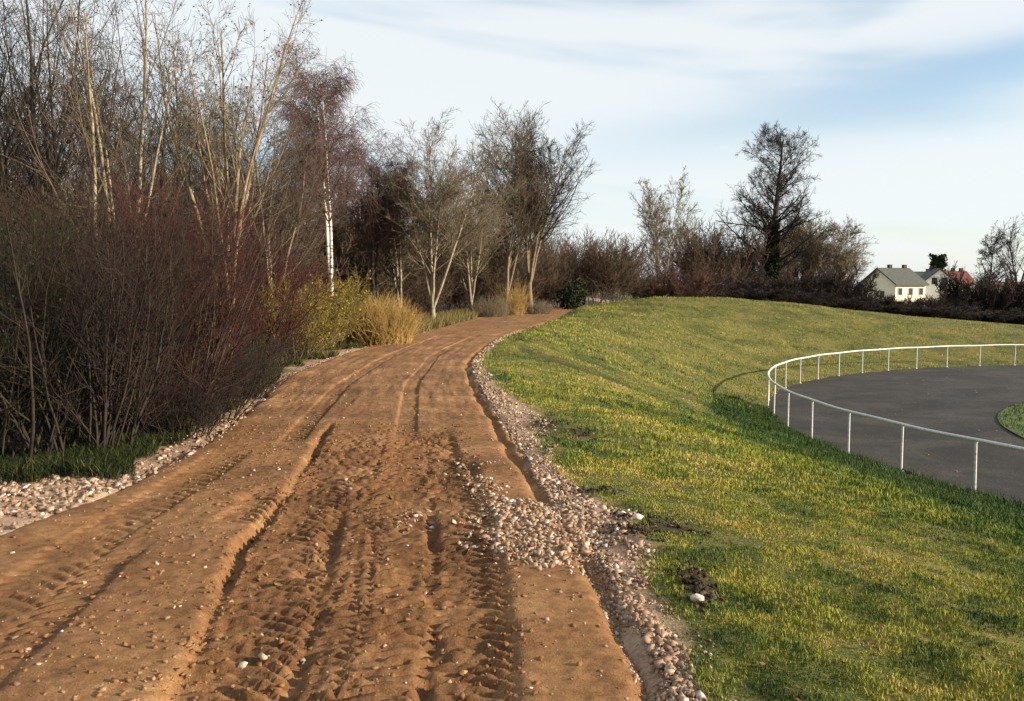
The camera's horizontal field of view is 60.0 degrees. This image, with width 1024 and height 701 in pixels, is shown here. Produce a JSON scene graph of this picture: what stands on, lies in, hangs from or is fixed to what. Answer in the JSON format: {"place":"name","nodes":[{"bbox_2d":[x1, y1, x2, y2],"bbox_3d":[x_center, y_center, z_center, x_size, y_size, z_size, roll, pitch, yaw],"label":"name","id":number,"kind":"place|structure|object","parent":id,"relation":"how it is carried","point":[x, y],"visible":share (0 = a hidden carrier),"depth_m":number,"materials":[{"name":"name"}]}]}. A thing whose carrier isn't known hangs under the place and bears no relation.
{"place":"outdoors","nodes":[
{"label":"outdoors","id":0,"kind":"place"},
{"bbox_2d":[0,306,705,700],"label":"dirt road","id":1,"kind":"structure","parent":0,"point":[440,356],"depth_m":4.92,"materials":[{"name":"red soil"}]},
{"bbox_2d":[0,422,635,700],"bbox_3d":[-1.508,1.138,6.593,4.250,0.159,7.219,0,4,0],"label":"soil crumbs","id":2,"kind":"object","parent":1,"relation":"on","point":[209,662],"visible":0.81,"depth_m":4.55,"materials":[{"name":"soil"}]},
{"bbox_2d":[491,278,540,314],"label":"ornamental grass","id":3,"kind":"object","parent":1,"relation":"on","point":[516,299],"depth_m":46.81,"materials":[{"name":"plant"}]},
{"bbox_2d":[523,230,610,307],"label":"shrub","id":4,"kind":"object","parent":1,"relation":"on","point":[572,265],"visible":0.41,"depth_m":60.71,"materials":[{"name":"brown plant"}]},
{"bbox_2d":[0,287,1023,700],"bbox_3d":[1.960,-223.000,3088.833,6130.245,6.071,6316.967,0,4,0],"label":"ground","id":5,"kind":"structure","parent":0,"point":[736,351],"depth_m":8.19,"materials":[{"name":"plant"}]},
{"bbox_2d":[0,0,114,222],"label":"bare tree","id":6,"kind":"object","parent":5,"relation":"on","point":[22,77],"visible":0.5,"depth_m":14.64,"materials":[{"name":"brown plant"}]},
{"bbox_2d":[0,161,132,442],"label":"shrub","id":7,"kind":"object","parent":5,"relation":"on","point":[92,200],"visible":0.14,"depth_m":9.66,"materials":[{"name":"brown plant"}]},
{"bbox_2d":[0,0,137,288],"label":"bare tree","id":8,"kind":"object","parent":5,"relation":"on","point":[32,93],"visible":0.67,"depth_m":13.31,"materials":[{"name":"brown plant"}]},
{"bbox_2d":[0,0,145,244],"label":"bare tree","id":9,"kind":"object","parent":5,"relation":"on","point":[62,106],"visible":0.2,"depth_m":20.35,"materials":[{"name":"brown plant"}]},
{"bbox_2d":[14,47,171,256],"bbox_3d":[-10.311,-3.649,21.466,4.288,7.644,4.237,1,4,12],"label":"bare tree","id":10,"kind":"object","parent":5,"relation":"on","point":[127,158],"visible":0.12,"depth_m":21.11,"materials":[{"name":"brown plant"}]},
{"bbox_2d":[0,0,192,264],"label":"bare tree","id":11,"kind":"object","parent":5,"relation":"on","point":[43,124],"visible":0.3,"depth_m":17.22,"materials":[{"name":"brown plant"}]},
{"bbox_2d":[0,180,196,400],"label":"shrub","id":12,"kind":"object","parent":5,"relation":"on","point":[83,220],"visible":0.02,"depth_m":13.23,"materials":[{"name":"brown plant"}]},
{"bbox_2d":[0,199,221,427],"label":"shrub","id":13,"kind":"object","parent":5,"relation":"on","point":[1,421],"visible":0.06,"depth_m":10.60,"materials":[{"name":"black plant"}]},
{"bbox_2d":[0,178,226,413],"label":"shrub","id":14,"kind":"object","parent":5,"relation":"on","point":[57,224],"visible":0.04,"depth_m":11.34,"materials":[{"name":"brown plant"}]},
{"bbox_2d":[23,30,204,233],"bbox_3d":[-10.762,-4.334,25.317,5.878,8.459,5.518,1,4,18],"label":"bare tree","id":15,"kind":"object","parent":5,"relation":"on","point":[131,136],"visible":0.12,"depth_m":24.49,"materials":[{"name":"brown plant"}]},
{"bbox_2d":[54,73,173,217],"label":"bare tree","id":16,"kind":"object","parent":5,"relation":"on","point":[126,141],"visible":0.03,"depth_m":34.11,"materials":[{"name":"brown plant"}]},
{"bbox_2d":[0,0,228,293],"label":"bare tree","id":17,"kind":"object","parent":5,"relation":"on","point":[100,144],"visible":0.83,"depth_m":12.22,"materials":[{"name":"brown plant"}]},
{"bbox_2d":[3,11,238,277],"bbox_3d":[-6.854,-3.028,16.621,3.623,7.113,4.351,3,5,33],"label":"bare tree","id":18,"kind":"object","parent":5,"relation":"on","point":[162,151],"visible":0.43,"depth_m":16.29,"materials":[{"name":"brown plant"}]},
{"bbox_2d":[0,162,249,460],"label":"shrub","id":19,"kind":"object","parent":5,"relation":"on","point":[32,422],"visible":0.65,"depth_m":7.93,"materials":[{"name":"black plant"}]},
{"bbox_2d":[0,177,259,459],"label":"shrub","id":20,"kind":"object","parent":5,"relation":"on","point":[108,386],"visible":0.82,"depth_m":8.06,"materials":[{"name":"black plant"}]},
{"bbox_2d":[0,131,340,436],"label":"shrub","id":21,"kind":"object","parent":5,"relation":"on","point":[215,352],"visible":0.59,"depth_m":9.25,"materials":[{"name":"brown plant"}]},
{"bbox_2d":[44,156,315,391],"bbox_3d":[-4.684,-0.958,12.308,3.740,3.442,2.988,-4,6,-41],"label":"shrub","id":22,"kind":"object","parent":5,"relation":"on","point":[230,254],"visible":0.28,"depth_m":12.20,"materials":[{"name":"red plant"}]},
{"bbox_2d":[95,357,270,438],"bbox_3d":[-3.530,0.510,9.319,1.958,0.923,1.828,1,4,18],"label":"shrub","id":23,"kind":"object","parent":5,"relation":"on","point":[209,421],"visible":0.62,"depth_m":9.12,"materials":[{"name":"black plant"}]},
{"bbox_2d":[42,169,324,328],"bbox_3d":[-9.995,-3.016,27.586,7.404,5.494,7.742,2,5,25],"label":"shrub","id":24,"kind":"object","parent":5,"relation":"on","point":[262,256],"visible":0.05,"depth_m":27.26,"materials":[{"name":"brown plant"}]},
{"bbox_2d":[70,194,296,375],"bbox_3d":[-5.317,-0.814,13.565,3.634,3.035,3.350,0,4,4],"label":"shrub","id":25,"kind":"object","parent":5,"relation":"on","point":[236,271],"visible":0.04,"depth_m":14.14,"materials":[{"name":"brown plant"}]},
{"bbox_2d":[101,77,280,288],"bbox_3d":[-8.354,-3.479,22.782,4.351,7.113,3.623,0,4,5],"label":"bare tree","id":26,"kind":"object","parent":5,"relation":"on","point":[229,173],"visible":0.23,"depth_m":22.85,"materials":[{"name":"brown plant"}]},
{"bbox_2d":[144,77,267,212],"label":"bare tree","id":27,"kind":"object","parent":5,"relation":"on","point":[196,171],"visible":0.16,"depth_m":30.52,"materials":[{"name":"brown plant"}]},
{"bbox_2d":[113,0,322,375],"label":"bare tree","id":28,"kind":"object","parent":5,"relation":"on","point":[253,155],"visible":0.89,"depth_m":13.03,"materials":[{"name":"beige plant"}]},
{"bbox_2d":[138,334,308,424],"bbox_3d":[-3.633,0.313,10.524,2.448,1.140,2.285,-2,5,-25],"label":"shrub","id":29,"kind":"object","parent":5,"relation":"on","point":[234,403],"visible":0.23,"depth_m":10.54,"materials":[{"name":"black plant"}]},
{"bbox_2d":[183,112,296,333],"bbox_3d":[-9.364,-4.281,30.077,4.288,7.644,4.237,1,4,10],"label":"bare tree","id":30,"kind":"object","parent":5,"relation":"on","point":[224,172],"visible":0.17,"depth_m":29.52,"materials":[{"name":"brown plant"}]},
{"bbox_2d":[181,331,313,397],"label":"shrub","id":31,"kind":"object","parent":5,"relation":"on","point":[265,369],"visible":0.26,"depth_m":12.63,"materials":[{"name":"brown plant"}]},
{"bbox_2d":[150,167,351,330],"bbox_3d":[-9.734,-3.187,29.915,7.742,5.494,7.404,2,4,21],"label":"shrub","id":32,"kind":"object","parent":5,"relation":"on","point":[312,240],"visible":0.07,"depth_m":30.29,"materials":[{"name":"brown plant"}]},
{"bbox_2d":[0,306,502,484],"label":"weeds","id":33,"kind":"object","parent":5,"relation":"on","point":[87,459],"visible":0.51,"depth_m":8.11,"materials":[{"name":"plant"}]},
{"bbox_2d":[205,246,323,336],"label":"shrub","id":34,"kind":"object","parent":5,"relation":"on","point":[305,264],"visible":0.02,"depth_m":27.97,"materials":[{"name":"brown plant"}]},
{"bbox_2d":[221,148,312,340],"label":"bare tree","id":35,"kind":"object","parent":5,"relation":"on","point":[283,192],"visible":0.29,"depth_m":26.53,"materials":[{"name":"brown plant"}]},
{"bbox_2d":[192,227,349,365],"bbox_3d":[-4.886,-0.967,17.380,4.008,2.739,3.292,4,6,44],"label":"shrub","id":36,"kind":"object","parent":5,"relation":"on","point":[286,330],"visible":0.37,"depth_m":17.02,"materials":[{"name":"brown plant"}]},
{"bbox_2d":[210,87,351,343],"bbox_3d":[-6.797,-3.995,26.189,4.237,7.644,4.288,0,4,0],"label":"bare tree","id":37,"kind":"object","parent":5,"relation":"on","point":[281,201],"visible":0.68,"depth_m":26.28,"materials":[{"name":"brown plant"}]},
{"bbox_2d":[233,138,354,263],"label":"birch tree","id":38,"kind":"object","parent":5,"relation":"on","point":[297,195],"visible":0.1,"depth_m":35.63,"materials":[{"name":"brown plant"}]},
{"bbox_2d":[237,278,374,359],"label":"shrub","id":39,"kind":"object","parent":5,"relation":"on","point":[316,331],"visible":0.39,"depth_m":19.52,"materials":[{"name":"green plant"}]},
{"bbox_2d":[253,223,363,318],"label":"shrub","id":40,"kind":"object","parent":5,"relation":"on","point":[317,266],"visible":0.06,"depth_m":34.28,"materials":[{"name":"brown plant"}]},
{"bbox_2d":[241,24,390,298],"bbox_3d":[-6.280,-5.460,29.483,5.689,10.074,4.986,4,6,43],"label":"birch tree","id":41,"kind":"object","parent":5,"relation":"on","point":[330,93],"visible":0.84,"depth_m":29.01,"materials":[{"name":"brown plant"}]},
{"bbox_2d":[247,262,387,349],"bbox_3d":[-4.930,-1.096,22.293,2.989,2.276,3.682,1,4,13],"label":"shrub","id":42,"kind":"object","parent":5,"relation":"on","point":[343,330],"visible":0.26,"depth_m":22.09,"materials":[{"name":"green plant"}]},
{"bbox_2d":[281,221,374,297],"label":"shrub","id":43,"kind":"object","parent":5,"relation":"on","point":[334,245],"visible":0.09,"depth_m":38.94,"materials":[{"name":"brown plant"}]},
{"bbox_2d":[302,231,426,309],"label":"shrub","id":44,"kind":"object","parent":5,"relation":"on","point":[379,291],"visible":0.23,"depth_m":39.68,"materials":[{"name":"brown plant"}]},
{"bbox_2d":[0,329,736,700],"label":"gravel verge","id":45,"kind":"structure","parent":5,"relation":"on","point":[500,509],"depth_m":5.97,"materials":[{"name":"gravel"}]},
{"bbox_2d":[332,157,414,300],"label":"bare tree","id":46,"kind":"object","parent":5,"relation":"on","point":[362,262],"visible":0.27,"depth_m":38.41,"materials":[{"name":"brown plant"}]},
{"bbox_2d":[323,129,435,307],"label":"birch tree","id":47,"kind":"object","parent":5,"relation":"on","point":[375,185],"visible":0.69,"depth_m":36.68,"materials":[{"name":"plant"}]},
{"bbox_2d":[342,287,433,346],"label":"ornamental grass","id":48,"kind":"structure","parent":5,"relation":"on","point":[387,326],"depth_m":23.81,"materials":[{"name":"plant"}]},
{"bbox_2d":[337,157,445,308],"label":"bare tree","id":49,"kind":"object","parent":5,"relation":"on","point":[394,256],"visible":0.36,"depth_m":38.57,"materials":[{"name":"brown plant"}]},
{"bbox_2d":[332,231,450,312],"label":"shrub","id":50,"kind":"object","parent":5,"relation":"on","point":[419,280],"visible":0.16,"depth_m":43.40,"materials":[{"name":"brown plant"}]},
{"bbox_2d":[383,239,466,315],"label":"shrub","id":51,"kind":"object","parent":5,"relation":"on","point":[424,297],"visible":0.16,"depth_m":46.49,"materials":[{"name":"brown plant"}]},
{"bbox_2d":[359,106,544,319],"bbox_3d":[-2.508,-5.479,36.771,7.524,8.879,5.275,1,4,8],"label":"bare tree","id":52,"kind":"object","parent":5,"relation":"on","point":[425,217],"visible":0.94,"depth_m":36.38,"materials":[{"name":"beige plant"}]},
{"bbox_2d":[416,160,528,311],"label":"bare tree","id":53,"kind":"object","parent":5,"relation":"on","point":[470,296],"visible":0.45,"depth_m":44.37,"materials":[{"name":"brown plant"}]},
{"bbox_2d":[415,228,544,309],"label":"shrub","id":54,"kind":"object","parent":5,"relation":"on","point":[496,265],"visible":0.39,"depth_m":51.06,"materials":[{"name":"brown plant"}]},
{"bbox_2d":[471,292,516,316],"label":"ornamental grass","id":55,"kind":"object","parent":5,"relation":"on","point":[486,309],"depth_m":44.64,"materials":[{"name":"plant"}]},
{"bbox_2d":[455,239,553,307],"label":"shrub","id":56,"kind":"object","parent":5,"relation":"on","point":[520,261],"visible":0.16,"depth_m":56.14,"materials":[{"name":"brown plant"}]},
{"bbox_2d":[0,347,1023,700],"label":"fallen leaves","id":57,"kind":"object","parent":5,"relation":"on","point":[880,625],"visible":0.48,"depth_m":5.18,"materials":[{"name":"plant"}]},
{"bbox_2d":[459,96,575,310],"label":"bare tree","id":58,"kind":"object","parent":5,"relation":"on","point":[520,149],"visible":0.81,"depth_m":49.20,"materials":[{"name":"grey plant"}]},
{"bbox_2d":[466,116,599,310],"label":"bare tree","id":59,"kind":"object","parent":5,"relation":"on","point":[531,268],"visible":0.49,"depth_m":51.03,"materials":[{"name":"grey plant"}]},
{"bbox_2d":[525,299,555,313],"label":"ornamental grass","id":60,"kind":"object","parent":5,"relation":"on","point":[538,308],"depth_m":48.70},
{"bbox_2d":[524,210,570,303],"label":"bare tree","id":61,"kind":"object","parent":5,"relation":"on","point":[546,245],"visible":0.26,"depth_m":60.94,"materials":[{"name":"brown plant"}]},
{"bbox_2d":[505,245,592,308],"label":"shrub","id":62,"kind":"object","parent":5,"relation":"on","point":[544,291],"visible":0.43,"depth_m":58.68,"materials":[{"name":"brown plant"}]},
{"bbox_2d":[552,277,591,308],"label":"evergreen bush","id":63,"kind":"object","parent":5,"relation":"on","point":[570,298],"visible":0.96,"depth_m":58.59,"materials":[{"name":"green plant"}]},
{"bbox_2d":[543,225,648,304],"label":"shrub","id":64,"kind":"object","parent":5,"relation":"on","point":[606,271],"visible":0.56,"depth_m":61.64,"materials":[{"name":"brown plant"}]},
{"bbox_2d":[517,417,737,622],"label":"earth clods","id":65,"kind":"object","parent":5,"relation":"on","point":[698,583],"visible":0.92,"depth_m":5.71,"materials":[{"name":"soil"}]},
{"bbox_2d":[584,227,672,302],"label":"shrub","id":66,"kind":"object","parent":5,"relation":"on","point":[632,283],"visible":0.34,"depth_m":64.21,"materials":[{"name":"brown plant"}]},
{"bbox_2d":[625,262,677,299],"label":"shrub","id":67,"kind":"object","parent":5,"relation":"on","point":[646,291],"visible":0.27,"depth_m":69.36,"materials":[{"name":"brown plant"}]},
{"bbox_2d":[635,273,685,298],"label":"shrub","id":68,"kind":"object","parent":5,"relation":"on","point":[652,287],"visible":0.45,"depth_m":68.80,"materials":[{"name":"brown plant"}]},
{"bbox_2d":[628,166,702,296],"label":"bare tree","id":69,"kind":"object","parent":5,"relation":"on","point":[653,223],"visible":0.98,"depth_m":74.58,"materials":[{"name":"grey plant"}]},
{"bbox_2d":[648,263,723,296],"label":"shrub","id":70,"kind":"object","parent":5,"relation":"on","point":[695,287],"visible":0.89,"depth_m":69.12,"materials":[{"name":"brown plant"}]},
{"bbox_2d":[637,227,743,296],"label":"shrub","id":71,"kind":"object","parent":5,"relation":"on","point":[730,245],"visible":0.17,"depth_m":80.87,"materials":[{"name":"brown plant"}]},
{"bbox_2d":[650,212,781,296],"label":"shrub","id":72,"kind":"object","parent":5,"relation":"on","point":[696,247],"visible":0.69,"depth_m":77.98,"materials":[{"name":"brown plant"}]},
{"bbox_2d":[691,226,808,293],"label":"shrub","id":73,"kind":"object","parent":5,"relation":"on","point":[757,271],"visible":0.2,"depth_m":82.01,"materials":[{"name":"brown plant"}]},
{"bbox_2d":[706,284,795,299],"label":"hedge bush","id":74,"kind":"object","parent":5,"relation":"on","point":[740,293],"visible":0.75,"depth_m":68.38,"materials":[{"name":"black plant"}]},
{"bbox_2d":[714,270,797,293],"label":"hedge bush","id":75,"kind":"object","parent":5,"relation":"on","point":[781,285],"visible":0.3,"depth_m":72.25,"materials":[{"name":"black plant"}]},
{"bbox_2d":[713,120,841,283],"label":"bare tree","id":76,"kind":"object","parent":5,"relation":"on","point":[772,267],"visible":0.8,"depth_m":79.05,"materials":[{"name":"black plant"}]},
{"bbox_2d":[747,268,813,298],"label":"hedge bush","id":77,"kind":"object","parent":5,"relation":"on","point":[801,286],"visible":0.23,"depth_m":73.61,"materials":[{"name":"black plant"}]},
{"bbox_2d":[739,238,851,283],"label":"shrub","id":78,"kind":"object","parent":5,"relation":"on","point":[811,269],"visible":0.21,"depth_m":85.86,"materials":[{"name":"brown plant"}]},
{"bbox_2d":[756,287,836,305],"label":"hedge bush","id":79,"kind":"object","parent":5,"relation":"on","point":[806,298],"visible":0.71,"depth_m":67.70,"materials":[{"name":"black plant"}]},
{"bbox_2d":[783,266,834,295],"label":"hedge bush","id":80,"kind":"object","parent":5,"relation":"on","point":[828,282],"visible":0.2,"depth_m":74.32,"materials":[{"name":"black plant"}]},
{"bbox_2d":[760,212,860,279],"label":"bare tree","id":81,"kind":"object","parent":5,"relation":"on","point":[815,243],"visible":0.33,"depth_m":87.18,"materials":[{"name":"brown plant"}]},
{"bbox_2d":[785,216,877,283],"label":"bare tree","id":82,"kind":"object","parent":5,"relation":"on","point":[844,259],"visible":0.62,"depth_m":86.41,"materials":[{"name":"brown plant"}]},
{"bbox_2d":[800,264,867,302],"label":"hedge bush","id":83,"kind":"object","parent":5,"relation":"on","point":[839,284],"visible":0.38,"depth_m":74.65,"materials":[{"name":"black plant"}]},
{"bbox_2d":[818,261,880,299],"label":"hedge bush","id":84,"kind":"object","parent":5,"relation":"on","point":[867,288],"visible":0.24,"depth_m":75.82,"materials":[{"name":"black plant"}]},
{"bbox_2d":[815,293,885,310],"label":"hedge bush","id":85,"kind":"object","parent":5,"relation":"on","point":[839,303],"visible":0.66,"depth_m":68.36,"materials":[{"name":"black plant"}]},
{"bbox_2d":[850,290,904,309],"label":"hedge bush","id":86,"kind":"object","parent":5,"relation":"on","point":[889,301],"visible":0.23,"depth_m":72.62,"materials":[{"name":"black plant"}]},
{"bbox_2d":[860,265,928,303],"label":"house","id":87,"kind":"structure","parent":5,"relation":"on","point":[902,282],"depth_m":137.03,"materials":[{"name":"paint"}]},
{"bbox_2d":[850,303,938,314],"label":"hedge bush","id":88,"kind":"object","parent":5,"relation":"on","point":[889,309],"visible":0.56,"depth_m":67.49,"materials":[{"name":"black plant"}]},
{"bbox_2d":[767,344,1023,490],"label":"railing","id":89,"kind":"object","parent":5,"relation":"on","point":[903,425],"visible":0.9,"depth_m":23.91,"materials":[{"name":"metal"}]},
{"bbox_2d":[874,303,964,317],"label":"hedge bush","id":90,"kind":"object","parent":5,"relation":"on","point":[943,310],"visible":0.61,"depth_m":67.27,"materials":[{"name":"black plant"}]},
{"bbox_2d":[903,290,950,308],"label":"hedge bush","id":91,"kind":"object","parent":5,"relation":"on","point":[936,303],"visible":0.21,"depth_m":74.03,"materials":[{"name":"black plant"}]},
{"bbox_2d":[928,253,947,270],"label":"pine tree","id":92,"kind":"object","parent":5,"relation":"on","point":[938,261],"visible":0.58,"depth_m":170.81,"materials":[{"name":"green plant"}]},
{"bbox_2d":[920,266,959,299],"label":"house","id":93,"kind":"structure","parent":5,"relation":"on","point":[928,276],"depth_m":143.03,"materials":[{"name":"paint"}]},
{"bbox_2d":[911,305,978,318],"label":"hedge bush","id":94,"kind":"object","parent":5,"relation":"on","point":[954,313],"visible":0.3,"depth_m":68.45,"materials":[{"name":"black plant"}]},
{"bbox_2d":[923,290,981,312],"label":"hedge bush","id":95,"kind":"object","parent":5,"relation":"on","point":[959,302],"visible":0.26,"depth_m":75.39,"materials":[{"name":"black plant"}]},
{"bbox_2d":[933,260,999,305],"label":"hedge bush","id":96,"kind":"object","parent":5,"relation":"on","point":[955,288],"visible":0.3,"depth_m":79.25,"materials":[{"name":"black plant"}]},
{"bbox_2d":[945,304,1020,323],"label":"hedge bush","id":97,"kind":"object","parent":5,"relation":"on","point":[996,317],"visible":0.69,"depth_m":68.57,"materials":[{"name":"black plant"}]},
{"bbox_2d":[957,267,1023,319],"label":"hedge bush","id":98,"kind":"object","parent":5,"relation":"on","point":[993,302],"visible":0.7,"depth_m":76.57,"materials":[{"name":"black plant"}]},
{"bbox_2d":[967,227,1018,293],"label":"bare tree","id":99,"kind":"object","parent":5,"relation":"on","point":[990,255],"visible":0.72,"depth_m":91.01,"materials":[{"name":"brown plant"}]},
{"bbox_2d":[973,305,1023,324],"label":"hedge bush","id":100,"kind":"object","parent":5,"relation":"on","point":[1018,320],"visible":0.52,"depth_m":69.64,"materials":[{"name":"black plant"}]},
{"bbox_2d":[982,266,1023,312],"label":"hedge bush","id":101,"kind":"object","parent":5,"relation":"on","point":[1017,290],"visible":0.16,"depth_m":77.20,"materials":[{"name":"black plant"}]},
{"bbox_2d":[988,216,1023,287],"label":"bare tree","id":102,"kind":"object","parent":5,"relation":"on","point":[1009,247],"visible":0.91,"depth_m":88.62,"materials":[{"name":"brown plant"}]},
{"bbox_2d":[0,0,1023,284],"label":"sky","id":103,"kind":"structure","parent":0,"point":[914,108],"materials":[{"name":"blue"}]},
{"bbox_2d":[769,365,1023,501],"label":"running track","id":104,"kind":"structure","parent":0,"point":[953,402],"depth_m":28.25,"materials":[{"name":"asphalt"}]},
{"bbox_2d":[998,403,1023,437],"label":"infield","id":105,"kind":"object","parent":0,"point":[1020,423],"visible":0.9,"depth_m":27.60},
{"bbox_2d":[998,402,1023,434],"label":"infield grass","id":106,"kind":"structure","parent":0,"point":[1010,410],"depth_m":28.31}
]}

